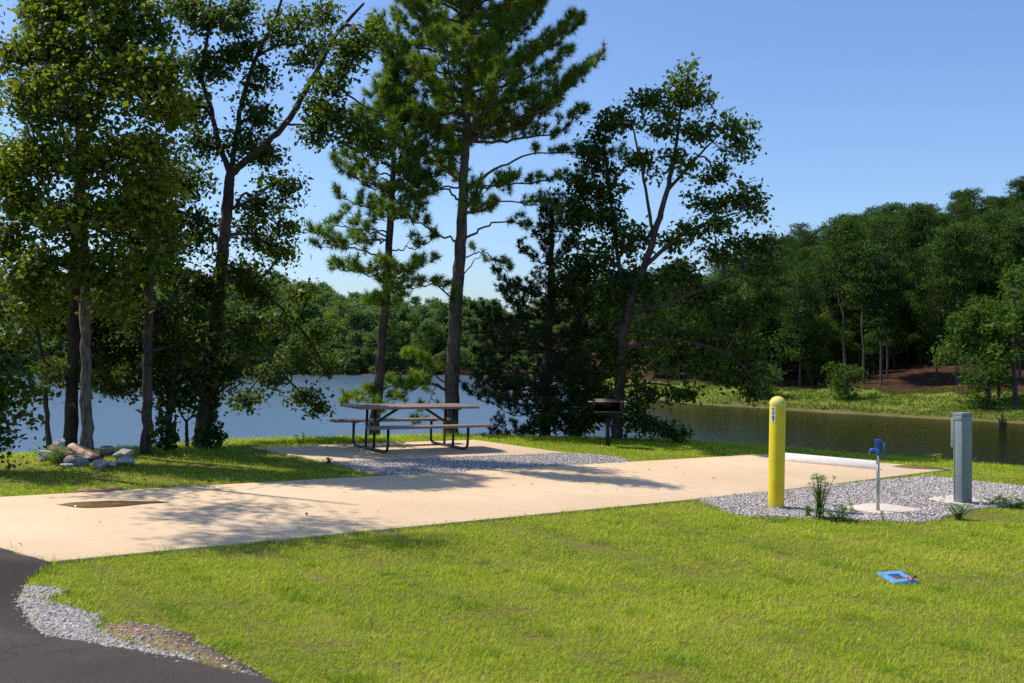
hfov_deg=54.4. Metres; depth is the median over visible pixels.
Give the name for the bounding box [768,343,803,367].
understory tree
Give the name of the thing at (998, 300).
understory tree
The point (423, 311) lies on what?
broadleaf tree
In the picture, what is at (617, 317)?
pine tree
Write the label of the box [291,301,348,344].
broadleaf tree
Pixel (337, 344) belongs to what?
broadleaf tree
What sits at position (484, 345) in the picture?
broadleaf tree
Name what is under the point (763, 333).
broadleaf tree
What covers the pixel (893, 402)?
shore grass
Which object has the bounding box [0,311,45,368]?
broadleaf tree
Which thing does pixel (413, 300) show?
pine tree
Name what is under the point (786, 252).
pine tree
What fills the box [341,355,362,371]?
shore bush
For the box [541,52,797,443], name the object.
oak tree
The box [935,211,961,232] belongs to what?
pine tree
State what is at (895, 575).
meter box
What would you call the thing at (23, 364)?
shore bush
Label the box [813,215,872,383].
broadleaf tree
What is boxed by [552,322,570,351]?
broadleaf tree
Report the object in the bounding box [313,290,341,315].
broadleaf tree
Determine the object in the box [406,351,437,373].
shore bush
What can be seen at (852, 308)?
pine tree
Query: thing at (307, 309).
broadleaf tree
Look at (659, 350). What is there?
broadleaf tree
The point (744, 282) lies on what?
pine tree
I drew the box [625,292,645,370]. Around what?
pine tree
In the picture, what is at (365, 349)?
shore bush
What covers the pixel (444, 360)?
shore bush
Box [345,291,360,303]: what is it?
broadleaf tree
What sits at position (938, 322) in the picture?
pine tree
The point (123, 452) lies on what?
boulder
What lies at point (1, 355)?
shore bush
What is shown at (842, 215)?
pine tree
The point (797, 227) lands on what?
pine tree
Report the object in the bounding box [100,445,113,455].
boulder
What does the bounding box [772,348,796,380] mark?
understory tree
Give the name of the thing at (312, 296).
broadleaf tree
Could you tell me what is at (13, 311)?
broadleaf tree
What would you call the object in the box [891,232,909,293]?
pine tree
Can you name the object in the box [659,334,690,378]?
understory tree
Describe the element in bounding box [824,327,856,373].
understory tree
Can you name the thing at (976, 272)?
pine tree
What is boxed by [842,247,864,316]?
pine tree
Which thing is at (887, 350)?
pine tree
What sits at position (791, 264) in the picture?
pine tree
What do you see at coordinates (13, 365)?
shore bush
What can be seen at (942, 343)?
understory tree
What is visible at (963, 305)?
understory tree
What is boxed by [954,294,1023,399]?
broadleaf tree
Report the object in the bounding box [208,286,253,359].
broadleaf tree
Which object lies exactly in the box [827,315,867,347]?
understory tree
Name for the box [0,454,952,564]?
concrete pad
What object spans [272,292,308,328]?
broadleaf tree
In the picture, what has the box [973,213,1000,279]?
pine tree
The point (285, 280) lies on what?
broadleaf tree
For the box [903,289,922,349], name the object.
understory tree
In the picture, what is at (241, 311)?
broadleaf tree
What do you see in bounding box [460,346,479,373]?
shore bush
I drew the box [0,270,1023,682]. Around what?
ground
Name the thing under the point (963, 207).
pine tree
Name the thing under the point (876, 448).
yard hydrant
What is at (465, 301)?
broadleaf tree
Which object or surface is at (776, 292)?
pine tree
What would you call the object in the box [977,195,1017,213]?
pine tree
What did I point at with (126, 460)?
boulder
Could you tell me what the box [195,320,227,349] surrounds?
broadleaf tree
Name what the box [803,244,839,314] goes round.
pine tree
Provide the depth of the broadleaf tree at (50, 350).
152.38 m
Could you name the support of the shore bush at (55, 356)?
on the ground at (906, 372)
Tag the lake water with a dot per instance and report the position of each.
(115, 422)
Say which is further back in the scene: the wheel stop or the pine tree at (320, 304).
the pine tree at (320, 304)
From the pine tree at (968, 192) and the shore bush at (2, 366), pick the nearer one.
the pine tree at (968, 192)
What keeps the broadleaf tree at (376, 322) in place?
on the ground at (906, 372)
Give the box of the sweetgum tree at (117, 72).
[0,0,211,449]
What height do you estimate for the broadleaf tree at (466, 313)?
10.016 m
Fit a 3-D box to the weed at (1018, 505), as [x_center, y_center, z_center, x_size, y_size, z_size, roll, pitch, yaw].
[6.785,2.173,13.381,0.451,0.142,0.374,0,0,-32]
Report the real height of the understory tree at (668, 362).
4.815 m
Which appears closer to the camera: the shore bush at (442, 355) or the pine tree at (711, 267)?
the pine tree at (711, 267)
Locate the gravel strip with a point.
(452, 463)
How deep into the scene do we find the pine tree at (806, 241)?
109.68 m
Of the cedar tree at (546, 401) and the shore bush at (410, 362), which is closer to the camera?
the cedar tree at (546, 401)
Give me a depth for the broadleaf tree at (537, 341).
150.49 m
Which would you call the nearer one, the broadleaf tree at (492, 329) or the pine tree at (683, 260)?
the pine tree at (683, 260)
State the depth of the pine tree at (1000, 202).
121.25 m
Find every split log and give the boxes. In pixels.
[47,444,75,455]
[65,447,91,461]
[67,443,94,458]
[74,443,104,458]
[87,450,101,462]
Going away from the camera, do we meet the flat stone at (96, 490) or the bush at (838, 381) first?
the flat stone at (96, 490)
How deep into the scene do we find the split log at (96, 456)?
14.15 m
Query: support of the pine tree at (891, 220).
on the ground at (906, 372)
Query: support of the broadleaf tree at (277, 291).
on the ground at (906, 372)
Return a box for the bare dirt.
[97,622,265,677]
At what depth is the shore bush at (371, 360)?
148.84 m
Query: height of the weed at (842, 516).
0.202 m
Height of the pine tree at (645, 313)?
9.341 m
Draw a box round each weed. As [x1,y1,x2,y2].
[31,445,86,463]
[294,432,305,442]
[803,505,813,515]
[805,473,836,519]
[820,504,854,522]
[925,453,941,461]
[943,502,973,519]
[985,491,1018,503]
[1005,496,1023,507]
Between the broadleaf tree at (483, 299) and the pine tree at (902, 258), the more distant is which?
the broadleaf tree at (483, 299)
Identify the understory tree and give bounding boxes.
[635,328,660,376]
[644,336,662,375]
[653,349,684,377]
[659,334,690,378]
[722,329,773,382]
[767,333,778,372]
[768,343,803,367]
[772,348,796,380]
[800,339,828,383]
[801,311,839,380]
[802,311,853,363]
[821,301,863,328]
[823,343,850,373]
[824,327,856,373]
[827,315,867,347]
[839,326,865,365]
[840,336,869,370]
[848,316,877,363]
[860,332,894,373]
[867,322,915,367]
[874,334,902,368]
[886,296,926,357]
[895,299,930,350]
[902,322,925,358]
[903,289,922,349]
[904,327,933,363]
[909,300,924,336]
[910,310,943,361]
[923,306,964,343]
[927,326,959,362]
[941,300,978,352]
[948,290,990,307]
[950,292,992,307]
[986,296,1023,361]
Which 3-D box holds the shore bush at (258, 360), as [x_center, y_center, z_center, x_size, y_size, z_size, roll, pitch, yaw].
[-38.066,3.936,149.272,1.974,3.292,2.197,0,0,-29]
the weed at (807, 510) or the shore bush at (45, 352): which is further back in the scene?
the shore bush at (45, 352)
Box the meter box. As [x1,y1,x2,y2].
[877,571,917,584]
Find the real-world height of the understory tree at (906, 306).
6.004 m
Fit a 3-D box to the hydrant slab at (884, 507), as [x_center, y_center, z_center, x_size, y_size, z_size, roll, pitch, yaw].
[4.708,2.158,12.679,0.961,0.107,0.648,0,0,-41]
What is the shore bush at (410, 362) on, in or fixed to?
on the ground at (906, 372)
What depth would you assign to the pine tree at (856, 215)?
120.82 m
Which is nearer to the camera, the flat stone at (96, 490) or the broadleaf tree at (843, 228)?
the flat stone at (96, 490)
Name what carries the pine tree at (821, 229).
on the ground at (906, 372)
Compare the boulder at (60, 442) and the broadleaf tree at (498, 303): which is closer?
the boulder at (60, 442)
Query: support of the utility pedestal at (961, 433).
on the pedestal slab at (949, 501)
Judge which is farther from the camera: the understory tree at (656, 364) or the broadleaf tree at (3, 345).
the broadleaf tree at (3, 345)
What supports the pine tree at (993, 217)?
on the ground at (906, 372)
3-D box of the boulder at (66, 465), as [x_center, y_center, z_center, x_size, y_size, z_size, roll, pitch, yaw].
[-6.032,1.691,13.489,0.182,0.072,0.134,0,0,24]
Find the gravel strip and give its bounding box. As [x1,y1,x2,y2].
[329,453,630,475]
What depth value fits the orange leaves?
8.66 m
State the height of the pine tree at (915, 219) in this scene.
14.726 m
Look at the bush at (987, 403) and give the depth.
65.71 m
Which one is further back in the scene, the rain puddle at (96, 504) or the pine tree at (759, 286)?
the pine tree at (759, 286)
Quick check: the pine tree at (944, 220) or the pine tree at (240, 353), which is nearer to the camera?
the pine tree at (944, 220)
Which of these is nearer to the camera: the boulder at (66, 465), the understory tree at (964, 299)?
the boulder at (66, 465)
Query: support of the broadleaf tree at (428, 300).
on the ground at (906, 372)
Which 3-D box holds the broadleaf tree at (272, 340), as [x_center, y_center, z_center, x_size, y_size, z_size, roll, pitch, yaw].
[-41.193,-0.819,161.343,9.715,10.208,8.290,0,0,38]
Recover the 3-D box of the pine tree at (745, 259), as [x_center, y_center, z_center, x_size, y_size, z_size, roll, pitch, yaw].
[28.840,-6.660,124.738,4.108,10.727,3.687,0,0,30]
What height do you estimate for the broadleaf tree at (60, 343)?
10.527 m
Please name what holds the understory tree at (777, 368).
on the ground at (906, 372)
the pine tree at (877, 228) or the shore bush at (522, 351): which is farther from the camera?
the shore bush at (522, 351)
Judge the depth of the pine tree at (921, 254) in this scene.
86.43 m
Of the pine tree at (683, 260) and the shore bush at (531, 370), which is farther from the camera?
the shore bush at (531, 370)
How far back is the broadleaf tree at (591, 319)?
156.03 m
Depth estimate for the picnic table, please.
17.24 m
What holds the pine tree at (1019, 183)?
on the ground at (906, 372)
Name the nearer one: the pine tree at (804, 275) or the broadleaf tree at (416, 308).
the pine tree at (804, 275)
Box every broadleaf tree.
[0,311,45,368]
[0,322,14,350]
[2,283,50,349]
[27,322,67,357]
[35,296,62,360]
[54,333,66,355]
[109,325,137,353]
[124,290,174,345]
[160,294,208,341]
[185,299,243,366]
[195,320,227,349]
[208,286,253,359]
[224,304,278,363]
[226,302,254,353]
[246,309,281,364]
[251,334,281,369]
[256,279,284,308]
[264,285,282,341]
[266,301,302,346]
[267,270,291,286]
[269,328,308,364]
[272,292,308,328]
[291,300,341,359]
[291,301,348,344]
[292,286,321,302]
[302,299,378,355]
[306,282,334,295]
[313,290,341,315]
[315,282,334,310]
[322,294,349,322]
[323,331,348,355]
[330,315,373,362]
[334,303,360,339]
[336,327,377,371]
[340,295,359,312]
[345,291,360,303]
[345,302,380,331]
[358,312,389,361]
[366,319,401,363]
[373,306,401,348]
[386,308,409,340]
[391,302,412,321]
[394,318,416,365]
[405,303,434,336]
[407,303,446,355]
[410,317,438,366]
[424,297,447,325]
[430,300,448,363]
[432,316,480,363]
[433,305,448,324]
[461,306,478,342]
[462,295,483,329]
[466,339,502,371]
[472,304,492,336]
[475,297,487,319]
[480,316,499,350]
[485,298,503,314]
[493,323,520,362]
[513,307,554,352]
[517,330,555,363]
[540,305,587,354]
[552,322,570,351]
[568,303,596,340]
[569,313,594,342]
[644,314,693,363]
[671,268,747,378]
[717,290,793,382]
[744,294,815,382]
[898,273,921,295]
[927,257,1023,405]
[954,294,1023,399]
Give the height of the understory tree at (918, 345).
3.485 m
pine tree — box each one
[13,0,140,446]
[20,331,33,370]
[231,341,246,363]
[305,53,463,435]
[315,297,330,313]
[335,0,632,434]
[407,296,422,306]
[592,299,615,336]
[609,306,621,331]
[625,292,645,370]
[635,290,661,365]
[648,270,669,322]
[655,263,677,316]
[660,293,696,380]
[669,258,690,266]
[691,274,710,320]
[704,260,728,274]
[708,263,740,283]
[731,248,753,286]
[738,272,752,297]
[742,271,776,297]
[746,253,793,370]
[751,256,788,291]
[770,285,796,371]
[773,245,796,289]
[774,267,829,386]
[776,234,801,261]
[776,240,804,272]
[781,262,800,306]
[785,222,812,241]
[785,227,823,265]
[788,245,817,291]
[790,257,825,319]
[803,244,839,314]
[808,252,846,368]
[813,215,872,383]
[814,224,833,244]
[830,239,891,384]
[831,212,857,227]
[835,268,851,311]
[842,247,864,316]
[843,237,897,363]
[846,214,864,229]
[846,214,872,235]
[851,215,913,329]
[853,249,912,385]
[854,214,907,292]
[857,211,887,216]
[859,231,902,289]
[863,214,902,257]
[865,204,894,215]
[871,261,915,376]
[879,201,906,216]
[891,202,941,296]
[891,206,914,273]
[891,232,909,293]
[908,244,947,362]
[909,249,958,355]
[914,254,970,380]
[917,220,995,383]
[920,211,960,239]
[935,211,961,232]
[941,200,982,221]
[943,200,975,219]
[944,189,978,214]
[945,239,982,295]
[949,243,992,299]
[951,187,989,218]
[952,222,1011,300]
[954,218,972,223]
[966,214,983,228]
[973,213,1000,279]
[976,206,1020,289]
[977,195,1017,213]
[988,215,1023,378]
[989,196,1019,210]
[1002,176,1023,209]
[1008,206,1023,283]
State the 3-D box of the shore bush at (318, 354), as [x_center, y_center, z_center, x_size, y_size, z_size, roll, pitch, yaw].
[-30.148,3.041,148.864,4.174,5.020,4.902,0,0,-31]
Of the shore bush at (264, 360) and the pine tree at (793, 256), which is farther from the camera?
the shore bush at (264, 360)
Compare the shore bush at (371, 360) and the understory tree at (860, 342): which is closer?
the understory tree at (860, 342)
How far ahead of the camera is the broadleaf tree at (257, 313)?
154.75 m
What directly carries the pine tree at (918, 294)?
on the ground at (906, 372)
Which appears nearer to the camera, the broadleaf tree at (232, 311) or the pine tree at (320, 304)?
the broadleaf tree at (232, 311)
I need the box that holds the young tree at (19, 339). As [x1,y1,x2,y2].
[0,267,78,449]
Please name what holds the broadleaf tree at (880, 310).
on the ground at (906, 372)
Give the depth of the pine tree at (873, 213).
123.00 m
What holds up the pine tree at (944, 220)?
on the ground at (906, 372)
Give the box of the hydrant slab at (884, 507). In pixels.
[846,503,923,513]
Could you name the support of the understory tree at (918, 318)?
on the ground at (906, 372)
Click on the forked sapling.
(195, 407)
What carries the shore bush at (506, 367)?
on the ground at (906, 372)
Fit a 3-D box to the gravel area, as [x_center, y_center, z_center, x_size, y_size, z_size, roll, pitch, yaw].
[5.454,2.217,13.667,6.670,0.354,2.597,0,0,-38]
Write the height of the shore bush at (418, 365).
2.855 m
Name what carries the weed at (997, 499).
on the gravel area
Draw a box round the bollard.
[768,396,785,508]
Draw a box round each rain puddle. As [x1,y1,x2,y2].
[57,501,166,507]
[893,465,950,469]
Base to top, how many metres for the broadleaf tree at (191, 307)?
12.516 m
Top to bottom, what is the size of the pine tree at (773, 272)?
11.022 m
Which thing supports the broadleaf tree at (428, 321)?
on the ground at (906, 372)
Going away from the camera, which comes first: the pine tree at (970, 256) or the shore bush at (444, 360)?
the pine tree at (970, 256)
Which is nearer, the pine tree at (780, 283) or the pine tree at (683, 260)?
the pine tree at (780, 283)
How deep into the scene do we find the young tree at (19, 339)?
15.71 m
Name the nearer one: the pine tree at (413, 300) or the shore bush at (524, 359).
the shore bush at (524, 359)
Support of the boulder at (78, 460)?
on the ground at (906, 372)
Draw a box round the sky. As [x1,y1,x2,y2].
[0,0,1023,313]
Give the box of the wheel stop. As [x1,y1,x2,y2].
[785,453,875,468]
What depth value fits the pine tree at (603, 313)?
115.01 m
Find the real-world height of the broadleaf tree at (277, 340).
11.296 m
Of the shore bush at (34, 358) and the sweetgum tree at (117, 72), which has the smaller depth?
the sweetgum tree at (117, 72)
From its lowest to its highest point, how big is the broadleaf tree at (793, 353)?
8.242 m
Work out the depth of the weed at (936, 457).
18.62 m
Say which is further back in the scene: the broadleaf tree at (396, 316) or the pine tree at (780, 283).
the broadleaf tree at (396, 316)
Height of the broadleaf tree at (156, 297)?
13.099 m
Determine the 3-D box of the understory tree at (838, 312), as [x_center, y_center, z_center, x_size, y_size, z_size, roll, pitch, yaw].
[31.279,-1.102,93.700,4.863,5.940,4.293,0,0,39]
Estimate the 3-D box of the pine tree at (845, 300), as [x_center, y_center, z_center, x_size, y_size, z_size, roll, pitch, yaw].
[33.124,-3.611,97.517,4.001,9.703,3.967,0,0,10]
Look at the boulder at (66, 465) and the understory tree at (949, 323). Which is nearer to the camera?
the boulder at (66, 465)
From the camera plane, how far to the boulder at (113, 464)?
13.77 m
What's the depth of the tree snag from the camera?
60.12 m
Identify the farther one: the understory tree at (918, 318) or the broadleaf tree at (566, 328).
the broadleaf tree at (566, 328)
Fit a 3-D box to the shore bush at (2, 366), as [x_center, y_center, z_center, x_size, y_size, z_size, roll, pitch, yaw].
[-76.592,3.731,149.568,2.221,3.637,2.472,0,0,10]
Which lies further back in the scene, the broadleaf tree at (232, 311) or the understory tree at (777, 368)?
the broadleaf tree at (232, 311)
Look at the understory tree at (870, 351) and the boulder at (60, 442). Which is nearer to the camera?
the boulder at (60, 442)
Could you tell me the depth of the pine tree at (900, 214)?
128.64 m
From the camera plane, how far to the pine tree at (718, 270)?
117.91 m
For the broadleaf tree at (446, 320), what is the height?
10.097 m
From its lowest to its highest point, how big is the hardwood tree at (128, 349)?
5.525 m
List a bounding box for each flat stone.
[76,488,112,492]
[108,487,122,490]
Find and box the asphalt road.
[0,548,277,682]
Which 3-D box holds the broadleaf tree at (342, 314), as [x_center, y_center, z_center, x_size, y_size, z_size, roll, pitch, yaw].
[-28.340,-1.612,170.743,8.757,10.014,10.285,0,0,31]
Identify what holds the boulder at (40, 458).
on the ground at (906, 372)
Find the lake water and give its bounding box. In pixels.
[0,375,1023,466]
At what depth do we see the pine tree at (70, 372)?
15.47 m
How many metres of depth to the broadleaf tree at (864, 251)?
79.65 m
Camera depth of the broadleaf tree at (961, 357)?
67.46 m
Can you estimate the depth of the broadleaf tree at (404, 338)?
156.42 m
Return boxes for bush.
[0,353,7,371]
[0,354,18,370]
[0,360,10,370]
[15,352,29,371]
[27,349,47,368]
[35,348,51,368]
[50,355,60,366]
[253,357,262,371]
[261,346,280,369]
[297,347,325,372]
[311,345,325,370]
[333,348,358,373]
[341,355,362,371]
[351,347,376,372]
[361,343,376,371]
[368,349,376,373]
[385,349,399,373]
[393,355,410,372]
[397,355,415,372]
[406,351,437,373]
[412,361,426,372]
[425,356,445,372]
[429,351,446,373]
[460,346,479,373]
[460,350,469,370]
[469,351,484,362]
[491,353,501,368]
[502,355,515,372]
[509,357,532,372]
[514,350,538,372]
[528,354,542,371]
[756,363,793,400]
[819,361,876,401]
[951,361,1015,410]
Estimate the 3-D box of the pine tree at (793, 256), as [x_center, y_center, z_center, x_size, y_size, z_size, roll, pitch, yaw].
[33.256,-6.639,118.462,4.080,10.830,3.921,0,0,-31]
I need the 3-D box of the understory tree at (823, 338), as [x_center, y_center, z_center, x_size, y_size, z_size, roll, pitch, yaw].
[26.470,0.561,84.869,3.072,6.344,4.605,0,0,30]
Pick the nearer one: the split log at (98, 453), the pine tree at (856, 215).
the split log at (98, 453)
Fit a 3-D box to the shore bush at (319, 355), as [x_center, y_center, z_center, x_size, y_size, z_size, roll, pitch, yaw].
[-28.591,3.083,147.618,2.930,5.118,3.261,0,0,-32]
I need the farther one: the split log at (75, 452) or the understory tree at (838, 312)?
the understory tree at (838, 312)
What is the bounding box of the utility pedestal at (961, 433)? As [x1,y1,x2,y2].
[951,412,972,502]
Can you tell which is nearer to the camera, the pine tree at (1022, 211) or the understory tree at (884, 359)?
the understory tree at (884, 359)
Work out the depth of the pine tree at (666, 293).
103.24 m
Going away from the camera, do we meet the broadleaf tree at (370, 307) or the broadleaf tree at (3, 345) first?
the broadleaf tree at (3, 345)
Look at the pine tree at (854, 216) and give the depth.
116.12 m
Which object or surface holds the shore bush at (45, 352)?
on the ground at (906, 372)
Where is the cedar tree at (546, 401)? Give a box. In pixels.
[457,186,619,436]
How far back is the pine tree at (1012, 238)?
77.19 m
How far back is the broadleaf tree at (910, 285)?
97.58 m
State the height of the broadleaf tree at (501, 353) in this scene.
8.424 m
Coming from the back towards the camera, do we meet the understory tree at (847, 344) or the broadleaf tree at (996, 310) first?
the understory tree at (847, 344)
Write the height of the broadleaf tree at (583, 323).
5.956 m
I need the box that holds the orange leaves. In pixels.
[903,576,917,579]
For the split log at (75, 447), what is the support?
on the split log at (75, 452)
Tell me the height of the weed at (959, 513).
0.223 m
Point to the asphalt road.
(28, 654)
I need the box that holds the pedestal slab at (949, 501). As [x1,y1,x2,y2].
[928,495,980,503]
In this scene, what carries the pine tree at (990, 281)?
on the ground at (906, 372)
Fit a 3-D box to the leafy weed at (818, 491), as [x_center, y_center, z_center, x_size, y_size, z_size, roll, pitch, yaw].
[3.638,1.832,11.780,0.314,0.569,0.392,0,0,-42]
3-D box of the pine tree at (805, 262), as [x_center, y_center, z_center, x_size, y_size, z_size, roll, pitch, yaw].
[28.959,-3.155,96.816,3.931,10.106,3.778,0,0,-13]
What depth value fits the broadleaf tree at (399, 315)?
172.67 m
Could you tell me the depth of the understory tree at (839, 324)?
88.42 m
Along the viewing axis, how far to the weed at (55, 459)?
13.86 m
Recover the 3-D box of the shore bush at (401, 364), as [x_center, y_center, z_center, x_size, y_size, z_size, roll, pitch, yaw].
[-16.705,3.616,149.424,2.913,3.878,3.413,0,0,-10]
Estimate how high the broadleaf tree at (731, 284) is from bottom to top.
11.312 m
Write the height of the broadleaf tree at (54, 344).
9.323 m
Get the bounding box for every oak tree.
[137,0,408,447]
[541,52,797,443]
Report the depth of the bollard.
12.37 m
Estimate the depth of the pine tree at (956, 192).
133.22 m
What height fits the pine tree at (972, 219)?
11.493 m
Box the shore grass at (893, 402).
[603,376,1023,420]
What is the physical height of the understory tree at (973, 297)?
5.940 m
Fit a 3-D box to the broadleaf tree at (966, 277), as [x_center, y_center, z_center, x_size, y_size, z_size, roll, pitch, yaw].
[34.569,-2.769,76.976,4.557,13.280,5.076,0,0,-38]
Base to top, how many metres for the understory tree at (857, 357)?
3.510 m
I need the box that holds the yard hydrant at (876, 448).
[869,439,885,510]
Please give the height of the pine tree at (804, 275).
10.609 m
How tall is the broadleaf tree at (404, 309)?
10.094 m
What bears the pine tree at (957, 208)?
on the ground at (906, 372)
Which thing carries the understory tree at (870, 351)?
on the ground at (906, 372)
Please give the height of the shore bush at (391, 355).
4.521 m
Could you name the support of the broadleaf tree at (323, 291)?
on the ground at (906, 372)
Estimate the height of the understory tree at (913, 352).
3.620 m
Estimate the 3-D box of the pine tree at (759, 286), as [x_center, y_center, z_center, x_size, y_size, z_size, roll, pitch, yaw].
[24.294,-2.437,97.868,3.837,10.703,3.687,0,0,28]
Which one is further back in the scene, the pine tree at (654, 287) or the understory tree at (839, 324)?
the pine tree at (654, 287)
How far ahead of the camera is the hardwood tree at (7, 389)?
13.02 m
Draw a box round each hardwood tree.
[0,64,75,469]
[19,142,213,454]
[126,307,242,450]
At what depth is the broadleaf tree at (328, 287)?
187.87 m
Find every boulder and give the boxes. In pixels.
[37,450,55,460]
[54,438,65,447]
[60,463,73,468]
[64,455,89,466]
[92,459,108,468]
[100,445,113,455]
[108,461,117,467]
[112,448,134,458]
[115,456,134,465]
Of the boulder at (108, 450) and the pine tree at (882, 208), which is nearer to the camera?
the boulder at (108, 450)
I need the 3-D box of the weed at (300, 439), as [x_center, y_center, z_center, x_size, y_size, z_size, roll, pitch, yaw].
[-3.762,1.720,17.636,0.238,0.207,0.257,0,0,-23]
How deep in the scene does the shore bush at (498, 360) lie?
148.02 m
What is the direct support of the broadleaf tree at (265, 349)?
on the ground at (906, 372)
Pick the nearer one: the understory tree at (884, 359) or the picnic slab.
the picnic slab
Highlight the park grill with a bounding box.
[588,399,626,445]
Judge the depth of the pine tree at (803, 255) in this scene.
103.67 m
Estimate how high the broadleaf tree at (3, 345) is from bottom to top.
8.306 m
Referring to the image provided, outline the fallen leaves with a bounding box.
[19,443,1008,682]
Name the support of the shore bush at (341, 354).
on the ground at (906, 372)
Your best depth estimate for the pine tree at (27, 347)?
149.77 m
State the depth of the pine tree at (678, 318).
95.17 m
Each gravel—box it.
[12,584,202,661]
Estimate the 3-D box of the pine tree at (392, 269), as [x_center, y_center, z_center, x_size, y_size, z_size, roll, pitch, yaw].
[-2.774,-1.883,21.920,3.580,9.282,2.860,0,0,0]
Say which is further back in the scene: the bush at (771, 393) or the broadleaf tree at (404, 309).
the broadleaf tree at (404, 309)
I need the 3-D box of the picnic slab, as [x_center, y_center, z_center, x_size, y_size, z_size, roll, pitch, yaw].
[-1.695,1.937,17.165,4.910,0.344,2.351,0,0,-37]
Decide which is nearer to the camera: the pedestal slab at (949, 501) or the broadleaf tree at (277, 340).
the pedestal slab at (949, 501)
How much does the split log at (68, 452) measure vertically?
0.216 m
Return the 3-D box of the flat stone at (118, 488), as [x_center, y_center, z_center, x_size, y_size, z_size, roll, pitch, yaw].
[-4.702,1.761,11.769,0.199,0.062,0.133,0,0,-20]
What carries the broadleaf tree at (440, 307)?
on the ground at (906, 372)
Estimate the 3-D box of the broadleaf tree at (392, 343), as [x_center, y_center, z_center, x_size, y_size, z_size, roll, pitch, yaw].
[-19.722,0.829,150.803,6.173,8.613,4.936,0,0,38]
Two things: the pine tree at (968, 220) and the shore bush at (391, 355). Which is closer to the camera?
the pine tree at (968, 220)
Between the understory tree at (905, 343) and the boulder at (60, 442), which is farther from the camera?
the understory tree at (905, 343)
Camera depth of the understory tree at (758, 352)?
88.68 m
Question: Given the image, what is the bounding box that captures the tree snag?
[998,412,1006,423]
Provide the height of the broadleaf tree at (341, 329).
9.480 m
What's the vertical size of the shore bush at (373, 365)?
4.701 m
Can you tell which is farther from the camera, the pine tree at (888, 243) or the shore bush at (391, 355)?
the shore bush at (391, 355)
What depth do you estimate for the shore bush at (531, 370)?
140.64 m
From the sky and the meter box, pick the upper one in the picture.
the sky
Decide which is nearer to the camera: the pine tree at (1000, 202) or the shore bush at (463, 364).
the pine tree at (1000, 202)
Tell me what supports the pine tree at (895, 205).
on the ground at (906, 372)
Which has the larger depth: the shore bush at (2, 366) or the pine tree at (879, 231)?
the shore bush at (2, 366)
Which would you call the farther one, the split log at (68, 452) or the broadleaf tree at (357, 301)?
the broadleaf tree at (357, 301)
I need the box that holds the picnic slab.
[251,440,564,461]
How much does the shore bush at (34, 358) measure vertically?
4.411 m
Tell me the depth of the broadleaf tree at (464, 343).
157.46 m
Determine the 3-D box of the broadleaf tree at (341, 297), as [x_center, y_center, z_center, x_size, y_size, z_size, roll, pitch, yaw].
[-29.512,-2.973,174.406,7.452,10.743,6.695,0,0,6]
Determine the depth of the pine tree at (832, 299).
87.97 m
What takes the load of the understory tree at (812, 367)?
on the ground at (906, 372)
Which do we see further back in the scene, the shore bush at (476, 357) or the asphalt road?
the shore bush at (476, 357)
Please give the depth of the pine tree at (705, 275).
97.58 m
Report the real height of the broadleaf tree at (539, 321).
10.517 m
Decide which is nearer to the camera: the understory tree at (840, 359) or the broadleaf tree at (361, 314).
the understory tree at (840, 359)
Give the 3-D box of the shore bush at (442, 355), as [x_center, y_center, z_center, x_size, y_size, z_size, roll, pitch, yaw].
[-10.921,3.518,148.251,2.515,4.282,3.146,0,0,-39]
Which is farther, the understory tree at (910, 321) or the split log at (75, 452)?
the understory tree at (910, 321)
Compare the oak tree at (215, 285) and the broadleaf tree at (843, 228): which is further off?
the broadleaf tree at (843, 228)
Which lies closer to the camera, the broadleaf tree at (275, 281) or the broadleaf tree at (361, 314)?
the broadleaf tree at (361, 314)
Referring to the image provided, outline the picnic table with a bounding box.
[329,403,492,452]
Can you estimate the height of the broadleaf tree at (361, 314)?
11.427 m
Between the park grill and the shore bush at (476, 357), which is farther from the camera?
the shore bush at (476, 357)
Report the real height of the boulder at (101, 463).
0.140 m
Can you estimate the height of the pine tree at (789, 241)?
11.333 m
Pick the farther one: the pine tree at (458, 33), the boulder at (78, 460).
the pine tree at (458, 33)
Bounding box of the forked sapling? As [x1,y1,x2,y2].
[152,364,231,446]
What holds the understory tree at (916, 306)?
on the ground at (906, 372)
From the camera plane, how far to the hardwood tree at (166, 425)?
15.97 m
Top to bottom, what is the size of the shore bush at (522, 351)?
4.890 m
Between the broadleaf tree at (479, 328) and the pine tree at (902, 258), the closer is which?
the pine tree at (902, 258)

